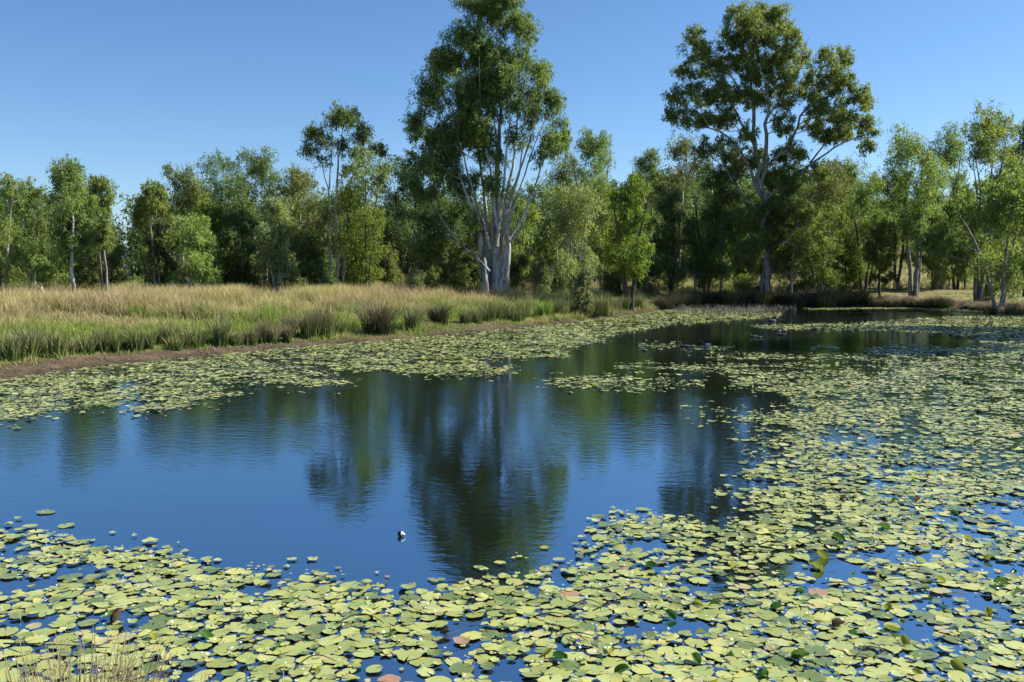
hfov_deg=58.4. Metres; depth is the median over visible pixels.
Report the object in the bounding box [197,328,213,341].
rush tussock
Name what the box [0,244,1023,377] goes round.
ground
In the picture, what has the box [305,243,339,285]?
shrub
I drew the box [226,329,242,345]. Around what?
rush tussock
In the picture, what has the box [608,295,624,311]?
rush tussock
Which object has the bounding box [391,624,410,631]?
lily pad
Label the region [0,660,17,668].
lily pad
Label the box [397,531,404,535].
float
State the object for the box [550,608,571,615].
lily pad
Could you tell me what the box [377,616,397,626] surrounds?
lily pad
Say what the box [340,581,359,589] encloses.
lily pad
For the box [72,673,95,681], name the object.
lily pad
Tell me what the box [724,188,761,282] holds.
eucalyptus tree
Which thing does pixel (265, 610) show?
lily pad
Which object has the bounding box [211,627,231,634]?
lily pad
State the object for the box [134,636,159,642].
lily pad
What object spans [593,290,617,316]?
rush tussock
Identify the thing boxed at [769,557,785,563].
lily pad
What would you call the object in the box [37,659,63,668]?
lily pad
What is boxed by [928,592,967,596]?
dead stem
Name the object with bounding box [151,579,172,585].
lily pad
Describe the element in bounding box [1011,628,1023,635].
lily pad
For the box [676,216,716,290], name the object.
eucalyptus tree
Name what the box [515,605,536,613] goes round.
lily pad
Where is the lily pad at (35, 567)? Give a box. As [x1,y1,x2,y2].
[26,565,46,570]
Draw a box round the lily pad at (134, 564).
[124,562,143,566]
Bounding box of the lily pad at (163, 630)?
[152,627,173,633]
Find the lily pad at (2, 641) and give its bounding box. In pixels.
[0,639,14,647]
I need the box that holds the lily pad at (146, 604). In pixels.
[135,601,157,609]
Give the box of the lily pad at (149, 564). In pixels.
[143,561,162,566]
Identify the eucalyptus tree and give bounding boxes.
[0,172,43,293]
[11,175,54,285]
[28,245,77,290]
[43,150,105,291]
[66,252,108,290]
[83,173,119,290]
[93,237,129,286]
[128,177,184,287]
[138,161,217,282]
[165,211,223,289]
[187,147,256,275]
[193,195,238,288]
[214,206,262,288]
[229,145,290,279]
[250,195,300,294]
[271,161,325,283]
[295,99,391,284]
[295,226,336,288]
[315,182,372,282]
[318,147,399,287]
[368,153,442,285]
[391,0,573,294]
[407,207,453,289]
[412,182,470,277]
[448,198,491,284]
[491,196,548,283]
[540,151,591,260]
[542,176,606,293]
[560,124,616,283]
[574,170,626,288]
[598,170,655,311]
[625,146,669,282]
[644,130,701,284]
[647,187,689,297]
[660,0,883,294]
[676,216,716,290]
[683,154,745,290]
[691,184,747,289]
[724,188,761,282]
[758,191,821,292]
[786,156,856,288]
[795,200,852,293]
[815,156,874,268]
[831,228,866,291]
[835,169,903,285]
[835,172,898,292]
[856,219,899,295]
[872,165,915,287]
[876,121,956,296]
[908,166,1023,311]
[909,119,968,288]
[910,210,952,289]
[938,180,978,289]
[943,97,1023,302]
[980,139,1022,279]
[1001,120,1023,296]
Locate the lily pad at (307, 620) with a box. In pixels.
[296,615,320,625]
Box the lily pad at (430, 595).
[421,591,440,599]
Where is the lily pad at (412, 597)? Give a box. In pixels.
[400,594,420,600]
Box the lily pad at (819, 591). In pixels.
[808,588,827,595]
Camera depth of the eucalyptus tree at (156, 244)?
63.39 m
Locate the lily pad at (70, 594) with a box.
[59,590,81,597]
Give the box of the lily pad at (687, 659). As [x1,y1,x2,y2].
[680,655,706,664]
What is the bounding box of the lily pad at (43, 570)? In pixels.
[36,567,56,573]
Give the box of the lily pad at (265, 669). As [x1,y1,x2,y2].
[250,664,276,676]
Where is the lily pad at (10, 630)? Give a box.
[0,626,18,635]
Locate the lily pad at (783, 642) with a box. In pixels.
[767,638,794,645]
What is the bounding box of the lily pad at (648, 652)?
[644,650,662,655]
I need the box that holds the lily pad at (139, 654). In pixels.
[127,649,151,658]
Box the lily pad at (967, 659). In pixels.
[955,655,980,664]
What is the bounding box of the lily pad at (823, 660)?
[813,657,837,666]
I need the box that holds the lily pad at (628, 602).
[620,597,639,606]
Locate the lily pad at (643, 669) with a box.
[631,664,652,673]
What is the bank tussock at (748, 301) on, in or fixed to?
on the ground at (29, 368)
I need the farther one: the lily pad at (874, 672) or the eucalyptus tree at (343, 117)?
the eucalyptus tree at (343, 117)
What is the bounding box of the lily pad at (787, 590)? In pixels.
[776,587,795,594]
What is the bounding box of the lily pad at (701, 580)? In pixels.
[689,577,709,583]
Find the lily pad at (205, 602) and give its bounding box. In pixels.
[196,599,218,605]
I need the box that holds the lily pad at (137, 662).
[118,657,141,667]
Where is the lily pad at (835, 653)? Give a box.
[829,649,847,656]
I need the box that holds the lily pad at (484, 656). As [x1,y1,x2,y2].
[474,654,490,660]
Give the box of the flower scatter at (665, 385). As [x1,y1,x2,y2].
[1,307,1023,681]
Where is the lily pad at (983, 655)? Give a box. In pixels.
[975,651,997,659]
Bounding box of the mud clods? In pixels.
[5,304,752,375]
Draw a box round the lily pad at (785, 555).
[773,552,795,558]
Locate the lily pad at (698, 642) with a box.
[684,638,708,647]
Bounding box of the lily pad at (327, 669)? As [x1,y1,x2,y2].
[311,665,336,675]
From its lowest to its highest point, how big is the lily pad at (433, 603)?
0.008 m
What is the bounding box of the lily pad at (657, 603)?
[645,599,669,607]
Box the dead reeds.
[673,301,796,315]
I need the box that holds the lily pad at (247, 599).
[236,596,254,602]
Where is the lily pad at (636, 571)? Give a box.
[630,568,647,574]
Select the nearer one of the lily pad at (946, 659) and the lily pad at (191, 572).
the lily pad at (946, 659)
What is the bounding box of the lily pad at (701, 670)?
[690,665,713,676]
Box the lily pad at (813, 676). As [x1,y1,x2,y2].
[793,670,826,681]
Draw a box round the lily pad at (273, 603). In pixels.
[262,600,285,607]
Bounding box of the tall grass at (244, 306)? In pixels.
[0,279,707,369]
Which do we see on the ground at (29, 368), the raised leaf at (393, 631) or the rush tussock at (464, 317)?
the rush tussock at (464, 317)
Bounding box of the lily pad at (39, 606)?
[25,603,48,613]
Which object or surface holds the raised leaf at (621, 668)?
on the lily pad at (610, 670)
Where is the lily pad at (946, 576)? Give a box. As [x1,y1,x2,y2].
[932,573,954,579]
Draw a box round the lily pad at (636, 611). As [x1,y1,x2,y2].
[626,607,649,615]
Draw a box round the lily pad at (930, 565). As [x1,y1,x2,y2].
[920,562,941,568]
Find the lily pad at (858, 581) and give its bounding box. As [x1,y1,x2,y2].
[847,577,866,585]
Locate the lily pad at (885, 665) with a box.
[877,662,899,671]
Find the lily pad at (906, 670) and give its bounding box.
[898,666,926,676]
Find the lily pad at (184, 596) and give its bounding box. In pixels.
[171,593,194,599]
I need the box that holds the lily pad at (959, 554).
[947,551,966,557]
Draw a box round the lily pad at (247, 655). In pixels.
[235,651,264,662]
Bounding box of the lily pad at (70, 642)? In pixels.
[48,640,75,648]
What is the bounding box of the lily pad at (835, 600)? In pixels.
[823,596,843,602]
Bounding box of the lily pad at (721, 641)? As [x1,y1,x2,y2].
[708,637,734,646]
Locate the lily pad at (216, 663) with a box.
[206,658,233,667]
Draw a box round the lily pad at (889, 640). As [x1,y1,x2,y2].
[874,636,902,645]
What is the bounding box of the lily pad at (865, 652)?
[845,648,875,656]
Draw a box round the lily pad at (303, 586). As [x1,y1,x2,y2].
[294,583,316,589]
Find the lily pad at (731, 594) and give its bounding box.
[722,591,741,597]
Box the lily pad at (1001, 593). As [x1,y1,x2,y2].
[995,590,1015,596]
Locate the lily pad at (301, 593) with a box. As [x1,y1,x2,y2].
[292,590,311,597]
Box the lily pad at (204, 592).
[191,589,211,595]
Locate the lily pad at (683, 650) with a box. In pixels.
[673,646,699,655]
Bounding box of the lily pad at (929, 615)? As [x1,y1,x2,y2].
[912,611,936,619]
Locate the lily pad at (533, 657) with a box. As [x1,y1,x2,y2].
[523,654,546,662]
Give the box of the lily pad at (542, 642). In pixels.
[535,638,554,645]
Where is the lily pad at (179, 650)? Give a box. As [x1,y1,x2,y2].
[168,646,189,656]
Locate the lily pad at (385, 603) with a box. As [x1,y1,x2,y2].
[370,600,393,608]
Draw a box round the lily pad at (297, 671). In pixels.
[288,665,309,674]
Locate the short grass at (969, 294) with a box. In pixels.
[775,288,1023,301]
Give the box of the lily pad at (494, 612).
[487,609,504,615]
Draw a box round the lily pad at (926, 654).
[909,649,937,659]
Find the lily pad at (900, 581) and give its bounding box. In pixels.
[885,577,909,583]
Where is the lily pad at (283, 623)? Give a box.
[273,619,298,627]
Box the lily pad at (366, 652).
[353,647,376,657]
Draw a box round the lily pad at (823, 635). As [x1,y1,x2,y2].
[816,632,835,639]
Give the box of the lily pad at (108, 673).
[97,672,116,678]
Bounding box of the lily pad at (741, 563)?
[728,560,748,565]
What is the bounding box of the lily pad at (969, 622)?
[949,616,975,625]
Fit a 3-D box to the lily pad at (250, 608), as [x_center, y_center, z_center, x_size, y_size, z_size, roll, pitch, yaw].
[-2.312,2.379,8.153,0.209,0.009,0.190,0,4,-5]
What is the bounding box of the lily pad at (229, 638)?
[222,634,242,642]
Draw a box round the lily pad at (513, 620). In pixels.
[506,617,529,626]
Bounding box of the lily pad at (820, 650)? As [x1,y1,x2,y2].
[803,645,829,655]
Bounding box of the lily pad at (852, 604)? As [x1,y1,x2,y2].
[840,601,864,607]
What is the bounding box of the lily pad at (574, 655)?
[562,652,589,660]
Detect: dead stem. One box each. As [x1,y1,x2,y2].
[3,643,110,647]
[295,654,334,668]
[337,613,383,623]
[436,630,460,642]
[536,612,574,617]
[550,624,587,641]
[563,632,598,637]
[572,599,602,606]
[593,603,620,610]
[616,598,660,602]
[705,597,746,602]
[784,547,819,550]
[821,582,859,586]
[855,645,887,657]
[860,578,933,584]
[891,568,928,573]
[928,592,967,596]
[969,615,1015,624]
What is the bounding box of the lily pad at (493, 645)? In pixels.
[481,642,502,649]
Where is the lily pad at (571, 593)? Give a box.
[559,590,579,597]
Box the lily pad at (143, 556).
[135,553,153,559]
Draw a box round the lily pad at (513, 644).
[500,641,525,649]
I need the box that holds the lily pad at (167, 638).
[157,635,178,642]
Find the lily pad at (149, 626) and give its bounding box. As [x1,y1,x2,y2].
[139,622,165,629]
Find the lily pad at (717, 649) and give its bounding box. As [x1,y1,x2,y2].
[711,645,726,653]
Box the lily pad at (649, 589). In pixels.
[642,585,661,592]
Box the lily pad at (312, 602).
[301,599,323,605]
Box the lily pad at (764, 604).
[761,602,784,609]
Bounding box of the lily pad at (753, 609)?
[747,606,764,612]
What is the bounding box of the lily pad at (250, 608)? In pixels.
[240,605,263,611]
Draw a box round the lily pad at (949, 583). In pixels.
[937,580,960,586]
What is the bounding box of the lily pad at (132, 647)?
[118,644,139,651]
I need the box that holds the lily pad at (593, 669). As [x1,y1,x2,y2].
[579,664,605,674]
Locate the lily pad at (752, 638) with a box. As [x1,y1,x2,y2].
[746,635,766,642]
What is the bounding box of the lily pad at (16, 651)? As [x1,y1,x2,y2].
[4,646,32,655]
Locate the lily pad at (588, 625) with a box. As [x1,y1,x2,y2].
[577,620,600,629]
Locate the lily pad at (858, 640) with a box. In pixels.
[848,638,873,643]
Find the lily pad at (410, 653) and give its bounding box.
[396,649,421,660]
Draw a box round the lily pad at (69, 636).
[54,632,78,641]
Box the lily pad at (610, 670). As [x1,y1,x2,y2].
[607,667,631,677]
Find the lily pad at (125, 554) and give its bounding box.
[114,552,134,557]
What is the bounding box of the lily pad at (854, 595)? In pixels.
[844,592,865,598]
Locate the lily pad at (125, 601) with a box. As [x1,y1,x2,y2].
[110,596,136,605]
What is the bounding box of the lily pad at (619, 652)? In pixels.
[609,648,631,655]
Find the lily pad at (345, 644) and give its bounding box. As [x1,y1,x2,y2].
[337,640,356,650]
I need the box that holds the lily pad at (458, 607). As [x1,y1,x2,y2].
[443,603,465,611]
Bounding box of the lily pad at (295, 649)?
[280,645,307,654]
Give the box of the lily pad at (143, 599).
[132,596,154,602]
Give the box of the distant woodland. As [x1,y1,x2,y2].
[0,155,1023,281]
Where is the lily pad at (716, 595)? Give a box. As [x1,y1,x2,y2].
[706,593,724,600]
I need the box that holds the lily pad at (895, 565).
[886,562,903,567]
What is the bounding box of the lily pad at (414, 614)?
[401,610,419,618]
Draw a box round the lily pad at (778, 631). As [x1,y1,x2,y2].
[764,626,788,636]
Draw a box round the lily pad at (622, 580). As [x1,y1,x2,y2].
[613,577,634,583]
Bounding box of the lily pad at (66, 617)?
[57,614,78,620]
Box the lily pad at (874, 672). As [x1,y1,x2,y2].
[863,666,888,678]
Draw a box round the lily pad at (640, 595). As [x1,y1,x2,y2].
[631,593,651,600]
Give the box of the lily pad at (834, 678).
[825,675,851,681]
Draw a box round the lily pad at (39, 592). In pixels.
[27,589,45,595]
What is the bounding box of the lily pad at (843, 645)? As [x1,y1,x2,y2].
[828,639,853,650]
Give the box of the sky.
[0,0,1023,247]
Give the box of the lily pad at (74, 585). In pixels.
[60,583,86,588]
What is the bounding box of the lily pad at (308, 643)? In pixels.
[295,640,318,646]
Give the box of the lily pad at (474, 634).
[460,631,481,639]
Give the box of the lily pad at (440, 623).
[428,620,447,626]
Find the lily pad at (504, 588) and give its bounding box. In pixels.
[493,586,516,592]
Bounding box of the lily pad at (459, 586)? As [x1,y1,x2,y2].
[447,583,470,590]
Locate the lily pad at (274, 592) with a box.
[263,589,287,595]
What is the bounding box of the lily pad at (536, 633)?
[529,630,550,636]
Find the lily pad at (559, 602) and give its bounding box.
[550,598,571,605]
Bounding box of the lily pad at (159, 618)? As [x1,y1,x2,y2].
[149,615,173,622]
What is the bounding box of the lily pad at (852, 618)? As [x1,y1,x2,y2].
[843,614,865,622]
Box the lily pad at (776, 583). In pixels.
[762,580,781,585]
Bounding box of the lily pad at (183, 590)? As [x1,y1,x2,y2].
[173,588,195,593]
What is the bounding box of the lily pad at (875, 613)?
[870,610,893,618]
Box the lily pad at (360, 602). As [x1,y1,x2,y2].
[347,599,366,606]
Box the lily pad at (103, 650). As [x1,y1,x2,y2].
[96,643,122,652]
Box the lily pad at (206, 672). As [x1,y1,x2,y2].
[192,669,215,676]
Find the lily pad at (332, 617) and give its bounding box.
[324,614,343,620]
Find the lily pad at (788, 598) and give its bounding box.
[776,594,799,600]
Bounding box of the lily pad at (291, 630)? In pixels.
[285,626,304,633]
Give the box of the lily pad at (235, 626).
[224,622,246,631]
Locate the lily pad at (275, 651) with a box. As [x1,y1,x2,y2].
[266,646,284,654]
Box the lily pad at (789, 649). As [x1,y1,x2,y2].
[781,647,799,653]
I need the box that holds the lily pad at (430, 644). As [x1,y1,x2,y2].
[417,640,437,647]
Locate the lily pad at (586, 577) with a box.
[580,574,597,579]
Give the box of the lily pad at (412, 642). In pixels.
[400,638,417,645]
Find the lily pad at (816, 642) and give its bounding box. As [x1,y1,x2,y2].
[807,640,824,646]
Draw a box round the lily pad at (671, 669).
[663,664,686,673]
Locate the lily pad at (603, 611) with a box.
[587,606,612,615]
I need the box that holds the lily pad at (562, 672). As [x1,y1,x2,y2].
[544,667,572,678]
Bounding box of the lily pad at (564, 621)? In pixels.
[554,617,579,626]
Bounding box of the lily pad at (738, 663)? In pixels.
[729,660,750,668]
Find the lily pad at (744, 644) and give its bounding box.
[736,641,757,649]
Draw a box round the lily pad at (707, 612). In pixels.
[693,609,716,618]
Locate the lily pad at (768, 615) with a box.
[754,610,778,619]
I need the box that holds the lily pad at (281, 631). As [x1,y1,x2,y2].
[264,628,287,634]
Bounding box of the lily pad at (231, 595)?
[220,591,242,598]
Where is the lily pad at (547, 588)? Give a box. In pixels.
[539,585,560,591]
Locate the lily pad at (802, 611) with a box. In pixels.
[788,607,813,616]
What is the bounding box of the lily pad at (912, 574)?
[906,571,924,577]
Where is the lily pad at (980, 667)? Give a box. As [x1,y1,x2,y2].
[971,664,996,672]
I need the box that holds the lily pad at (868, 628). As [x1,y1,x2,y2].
[858,625,882,632]
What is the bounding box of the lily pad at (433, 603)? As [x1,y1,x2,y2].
[418,600,439,607]
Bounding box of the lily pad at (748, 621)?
[740,616,761,625]
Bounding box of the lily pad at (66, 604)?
[52,601,72,608]
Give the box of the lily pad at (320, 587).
[316,584,332,589]
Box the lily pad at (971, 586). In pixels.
[960,582,980,589]
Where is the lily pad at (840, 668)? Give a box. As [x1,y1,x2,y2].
[834,664,856,674]
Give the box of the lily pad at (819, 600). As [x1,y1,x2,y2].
[807,598,831,606]
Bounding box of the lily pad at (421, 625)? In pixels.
[406,622,430,629]
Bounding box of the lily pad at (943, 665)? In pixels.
[936,662,953,671]
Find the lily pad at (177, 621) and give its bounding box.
[166,617,189,624]
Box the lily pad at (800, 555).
[790,552,809,558]
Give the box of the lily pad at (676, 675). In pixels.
[672,671,689,678]
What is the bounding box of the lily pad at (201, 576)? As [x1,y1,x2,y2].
[189,574,209,580]
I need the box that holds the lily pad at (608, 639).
[598,634,618,644]
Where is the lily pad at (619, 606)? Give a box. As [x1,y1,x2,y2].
[608,604,628,610]
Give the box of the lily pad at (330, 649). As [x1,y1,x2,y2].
[316,645,338,654]
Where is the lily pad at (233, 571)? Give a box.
[225,567,244,574]
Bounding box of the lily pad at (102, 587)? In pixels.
[95,584,114,590]
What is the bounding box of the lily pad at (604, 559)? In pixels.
[597,557,615,562]
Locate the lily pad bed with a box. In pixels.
[0,307,1023,681]
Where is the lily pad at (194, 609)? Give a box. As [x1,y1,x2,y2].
[182,607,206,612]
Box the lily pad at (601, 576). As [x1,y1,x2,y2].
[594,572,612,579]
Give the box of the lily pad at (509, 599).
[493,595,514,603]
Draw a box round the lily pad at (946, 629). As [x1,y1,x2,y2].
[934,625,956,632]
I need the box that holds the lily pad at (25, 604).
[12,601,36,607]
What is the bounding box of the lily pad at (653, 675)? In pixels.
[642,672,662,679]
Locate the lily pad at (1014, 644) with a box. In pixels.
[1003,640,1023,649]
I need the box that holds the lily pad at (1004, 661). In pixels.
[991,656,1020,668]
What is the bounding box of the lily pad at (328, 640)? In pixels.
[317,635,344,645]
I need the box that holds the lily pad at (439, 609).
[425,607,446,612]
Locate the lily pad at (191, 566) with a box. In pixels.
[181,564,200,569]
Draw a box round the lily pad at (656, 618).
[643,614,663,621]
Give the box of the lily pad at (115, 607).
[107,604,127,610]
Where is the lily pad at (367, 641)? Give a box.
[354,637,374,646]
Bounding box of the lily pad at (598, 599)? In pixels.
[585,596,605,603]
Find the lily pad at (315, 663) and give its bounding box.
[305,660,323,667]
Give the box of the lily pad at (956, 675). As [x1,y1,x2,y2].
[947,670,969,681]
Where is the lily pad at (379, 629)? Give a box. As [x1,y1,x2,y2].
[374,626,390,632]
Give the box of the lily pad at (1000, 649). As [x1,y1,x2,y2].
[988,643,1015,653]
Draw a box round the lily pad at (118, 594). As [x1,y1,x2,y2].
[106,591,127,599]
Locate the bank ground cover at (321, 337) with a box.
[1,301,661,368]
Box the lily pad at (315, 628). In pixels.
[304,623,326,634]
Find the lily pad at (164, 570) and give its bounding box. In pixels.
[156,567,174,573]
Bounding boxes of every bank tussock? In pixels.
[645,295,677,308]
[650,290,695,307]
[668,291,701,306]
[680,289,720,304]
[681,292,706,306]
[701,288,740,303]
[705,291,718,303]
[711,286,752,305]
[727,287,762,304]
[741,290,759,303]
[750,290,776,305]
[753,290,777,303]
[771,291,793,305]
[779,290,808,306]
[783,291,814,307]
[792,288,830,305]
[809,292,843,306]
[819,289,856,306]
[826,288,855,302]
[834,288,865,304]
[848,287,880,303]
[865,297,886,304]
[873,294,899,303]
[877,296,904,305]
[893,296,916,304]
[896,295,920,303]
[907,298,925,305]
[913,294,950,305]
[923,295,950,305]
[931,298,956,306]
[962,300,991,309]
[971,301,996,310]
[983,305,1006,311]
[995,304,1009,312]
[999,301,1023,313]
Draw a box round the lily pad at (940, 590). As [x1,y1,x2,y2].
[930,587,951,593]
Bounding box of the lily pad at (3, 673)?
[0,667,19,677]
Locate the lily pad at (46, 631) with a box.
[31,628,57,635]
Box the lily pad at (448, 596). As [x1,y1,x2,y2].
[439,592,462,599]
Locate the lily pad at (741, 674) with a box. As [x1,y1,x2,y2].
[732,670,758,681]
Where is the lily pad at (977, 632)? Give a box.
[967,628,987,635]
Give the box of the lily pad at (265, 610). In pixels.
[258,607,279,613]
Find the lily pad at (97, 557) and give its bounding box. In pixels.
[86,554,105,561]
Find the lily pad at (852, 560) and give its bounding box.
[845,557,865,562]
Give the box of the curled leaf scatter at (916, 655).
[0,307,1023,681]
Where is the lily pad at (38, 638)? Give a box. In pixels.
[25,634,49,642]
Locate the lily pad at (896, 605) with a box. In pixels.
[880,602,904,608]
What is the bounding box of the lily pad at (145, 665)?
[137,662,165,672]
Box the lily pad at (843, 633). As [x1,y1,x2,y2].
[832,629,858,638]
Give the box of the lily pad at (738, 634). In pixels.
[726,630,744,637]
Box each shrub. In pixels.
[1,267,30,287]
[19,260,57,284]
[56,267,70,287]
[74,268,99,283]
[130,273,144,282]
[141,269,171,284]
[248,260,269,290]
[267,252,306,289]
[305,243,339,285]
[339,247,374,283]
[373,241,407,286]
[398,268,426,292]
[413,257,451,291]
[445,261,473,294]
[453,250,480,289]
[509,249,529,290]
[529,255,554,295]
[549,263,568,292]
[569,256,598,315]
[600,268,628,296]
[627,252,661,294]
[659,273,687,289]
[697,275,732,292]
[730,269,758,292]
[749,281,773,292]
[779,268,818,293]
[815,276,841,291]
[833,267,869,291]
[863,269,897,288]
[927,273,956,280]
[979,279,998,300]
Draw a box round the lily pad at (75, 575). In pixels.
[57,573,82,578]
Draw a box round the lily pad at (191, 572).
[180,568,203,575]
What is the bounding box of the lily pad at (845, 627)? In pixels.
[834,623,852,629]
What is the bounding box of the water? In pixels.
[0,307,1023,681]
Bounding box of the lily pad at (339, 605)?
[331,602,349,607]
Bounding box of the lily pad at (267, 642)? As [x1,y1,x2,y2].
[253,639,274,650]
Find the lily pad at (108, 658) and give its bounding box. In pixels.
[100,654,126,664]
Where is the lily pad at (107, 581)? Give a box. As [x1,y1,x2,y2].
[94,578,117,584]
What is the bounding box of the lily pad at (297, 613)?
[285,610,310,617]
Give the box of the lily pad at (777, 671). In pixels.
[767,666,788,677]
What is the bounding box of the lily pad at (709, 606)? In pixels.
[703,602,723,607]
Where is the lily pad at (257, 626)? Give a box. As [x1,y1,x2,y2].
[243,623,266,630]
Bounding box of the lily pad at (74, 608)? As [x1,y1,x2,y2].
[70,603,93,611]
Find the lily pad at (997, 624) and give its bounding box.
[986,620,1011,628]
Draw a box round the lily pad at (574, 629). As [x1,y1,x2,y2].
[563,626,585,635]
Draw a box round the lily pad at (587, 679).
[580,676,598,681]
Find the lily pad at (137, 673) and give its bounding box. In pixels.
[132,670,143,677]
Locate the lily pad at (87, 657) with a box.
[77,653,107,662]
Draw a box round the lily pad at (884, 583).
[875,580,892,586]
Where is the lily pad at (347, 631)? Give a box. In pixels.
[340,627,359,635]
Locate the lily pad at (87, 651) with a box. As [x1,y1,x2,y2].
[73,648,97,655]
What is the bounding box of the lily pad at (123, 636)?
[108,632,135,642]
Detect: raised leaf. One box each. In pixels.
[104,609,114,616]
[110,608,122,621]
[149,632,157,639]
[199,629,213,639]
[272,642,280,649]
[387,628,396,636]
[440,628,449,633]
[542,646,552,654]
[552,651,567,658]
[606,646,614,652]
[614,663,628,672]
[645,561,657,566]
[664,609,676,619]
[691,652,701,664]
[693,599,702,605]
[757,667,768,679]
[770,602,782,608]
[788,544,796,552]
[791,649,808,657]
[795,587,804,593]
[812,561,823,570]
[817,550,828,559]
[831,618,844,626]
[832,532,844,540]
[844,528,852,534]
[848,629,856,634]
[881,523,889,531]
[883,603,891,611]
[884,624,899,633]
[898,618,905,622]
[899,634,909,645]
[911,668,922,673]
[913,495,920,501]
[936,575,945,582]
[949,509,957,515]
[949,658,964,671]
[984,554,992,559]
[985,606,992,615]
[993,577,1007,585]
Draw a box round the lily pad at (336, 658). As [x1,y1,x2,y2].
[323,655,347,663]
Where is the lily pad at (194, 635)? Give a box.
[186,632,203,638]
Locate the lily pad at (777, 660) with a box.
[767,655,793,666]
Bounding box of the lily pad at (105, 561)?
[94,558,115,564]
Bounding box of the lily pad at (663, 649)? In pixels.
[656,645,674,654]
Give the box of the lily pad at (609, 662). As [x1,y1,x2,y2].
[599,657,627,666]
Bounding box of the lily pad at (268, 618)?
[256,614,279,623]
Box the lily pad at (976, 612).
[967,609,985,614]
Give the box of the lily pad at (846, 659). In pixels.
[834,655,861,663]
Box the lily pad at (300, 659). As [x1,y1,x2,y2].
[296,654,316,663]
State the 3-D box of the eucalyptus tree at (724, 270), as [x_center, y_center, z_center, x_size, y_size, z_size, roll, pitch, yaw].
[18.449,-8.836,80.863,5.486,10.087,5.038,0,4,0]
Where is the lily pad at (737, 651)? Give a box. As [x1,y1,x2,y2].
[727,647,751,658]
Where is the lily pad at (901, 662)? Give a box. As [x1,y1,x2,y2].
[891,657,913,666]
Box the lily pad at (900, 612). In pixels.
[889,608,909,615]
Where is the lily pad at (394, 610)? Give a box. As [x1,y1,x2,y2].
[385,608,404,613]
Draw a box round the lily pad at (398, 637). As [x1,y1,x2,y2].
[391,634,410,640]
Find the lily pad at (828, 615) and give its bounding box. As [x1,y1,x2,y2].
[814,611,835,620]
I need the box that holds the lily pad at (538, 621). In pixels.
[529,618,548,624]
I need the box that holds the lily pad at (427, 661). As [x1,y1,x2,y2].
[409,657,440,666]
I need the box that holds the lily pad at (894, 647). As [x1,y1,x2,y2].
[885,644,901,651]
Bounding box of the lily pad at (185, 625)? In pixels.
[178,621,204,629]
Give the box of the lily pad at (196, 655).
[190,651,210,658]
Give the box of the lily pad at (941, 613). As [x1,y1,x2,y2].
[929,609,953,616]
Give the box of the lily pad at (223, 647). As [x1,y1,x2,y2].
[213,641,238,652]
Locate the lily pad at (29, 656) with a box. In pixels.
[15,653,41,664]
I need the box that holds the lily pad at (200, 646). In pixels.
[194,641,211,649]
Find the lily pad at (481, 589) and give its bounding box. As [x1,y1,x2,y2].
[470,586,489,592]
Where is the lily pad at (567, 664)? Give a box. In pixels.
[557,659,582,669]
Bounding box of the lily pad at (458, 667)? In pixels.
[449,662,473,673]
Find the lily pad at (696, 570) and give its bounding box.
[685,567,705,573]
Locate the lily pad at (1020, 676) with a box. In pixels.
[1007,673,1023,681]
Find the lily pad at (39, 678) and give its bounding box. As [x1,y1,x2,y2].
[21,676,42,681]
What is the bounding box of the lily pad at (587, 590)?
[579,588,598,595]
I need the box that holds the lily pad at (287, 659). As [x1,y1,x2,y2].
[272,656,294,667]
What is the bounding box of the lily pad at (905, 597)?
[891,594,915,600]
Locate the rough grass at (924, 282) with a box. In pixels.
[54,240,1022,295]
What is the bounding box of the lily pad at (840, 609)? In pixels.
[831,606,853,614]
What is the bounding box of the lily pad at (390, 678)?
[377,674,400,681]
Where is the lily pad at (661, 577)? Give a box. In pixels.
[649,575,668,582]
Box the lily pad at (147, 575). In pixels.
[134,572,152,577]
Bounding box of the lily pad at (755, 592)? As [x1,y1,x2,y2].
[748,590,770,596]
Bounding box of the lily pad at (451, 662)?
[445,657,462,665]
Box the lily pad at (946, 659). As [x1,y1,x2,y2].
[939,656,962,662]
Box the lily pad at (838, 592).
[824,588,844,596]
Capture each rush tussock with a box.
[0,329,30,361]
[8,325,47,359]
[33,341,41,356]
[34,327,74,357]
[60,339,81,354]
[69,335,87,352]
[74,335,98,354]
[75,332,99,343]
[86,326,115,352]
[91,326,118,342]
[102,332,123,352]
[117,326,148,351]
[117,326,151,346]
[126,304,146,316]
[127,327,155,348]
[127,338,144,350]
[140,329,160,349]
[149,326,171,344]
[156,320,187,344]
[163,333,192,348]
[167,336,184,350]
[173,324,209,348]
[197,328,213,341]
[203,313,239,346]
[204,336,212,343]
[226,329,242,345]
[230,331,251,344]
[240,326,264,345]
[249,315,276,343]
[254,320,288,342]
[263,325,280,343]
[275,312,300,337]
[279,321,297,342]
[288,306,328,338]
[301,300,344,337]
[303,316,329,336]
[317,313,343,334]
[333,320,348,334]
[342,295,408,334]
[398,306,424,330]
[421,298,457,325]
[424,304,456,324]
[456,307,474,324]
[466,306,487,323]
[473,299,498,321]
[477,298,511,320]
[492,303,520,319]
[506,307,524,321]
[510,297,533,316]
[517,306,527,320]
[528,298,555,315]
[548,294,570,314]
[565,298,578,311]
[573,299,602,317]
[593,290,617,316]
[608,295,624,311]
[618,294,632,310]
[629,292,649,309]
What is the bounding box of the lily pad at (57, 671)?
[43,665,74,676]
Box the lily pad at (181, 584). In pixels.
[173,582,193,587]
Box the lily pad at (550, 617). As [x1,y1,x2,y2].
[543,615,563,621]
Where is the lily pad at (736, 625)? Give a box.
[728,622,750,631]
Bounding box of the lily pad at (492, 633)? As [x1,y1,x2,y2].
[479,630,498,637]

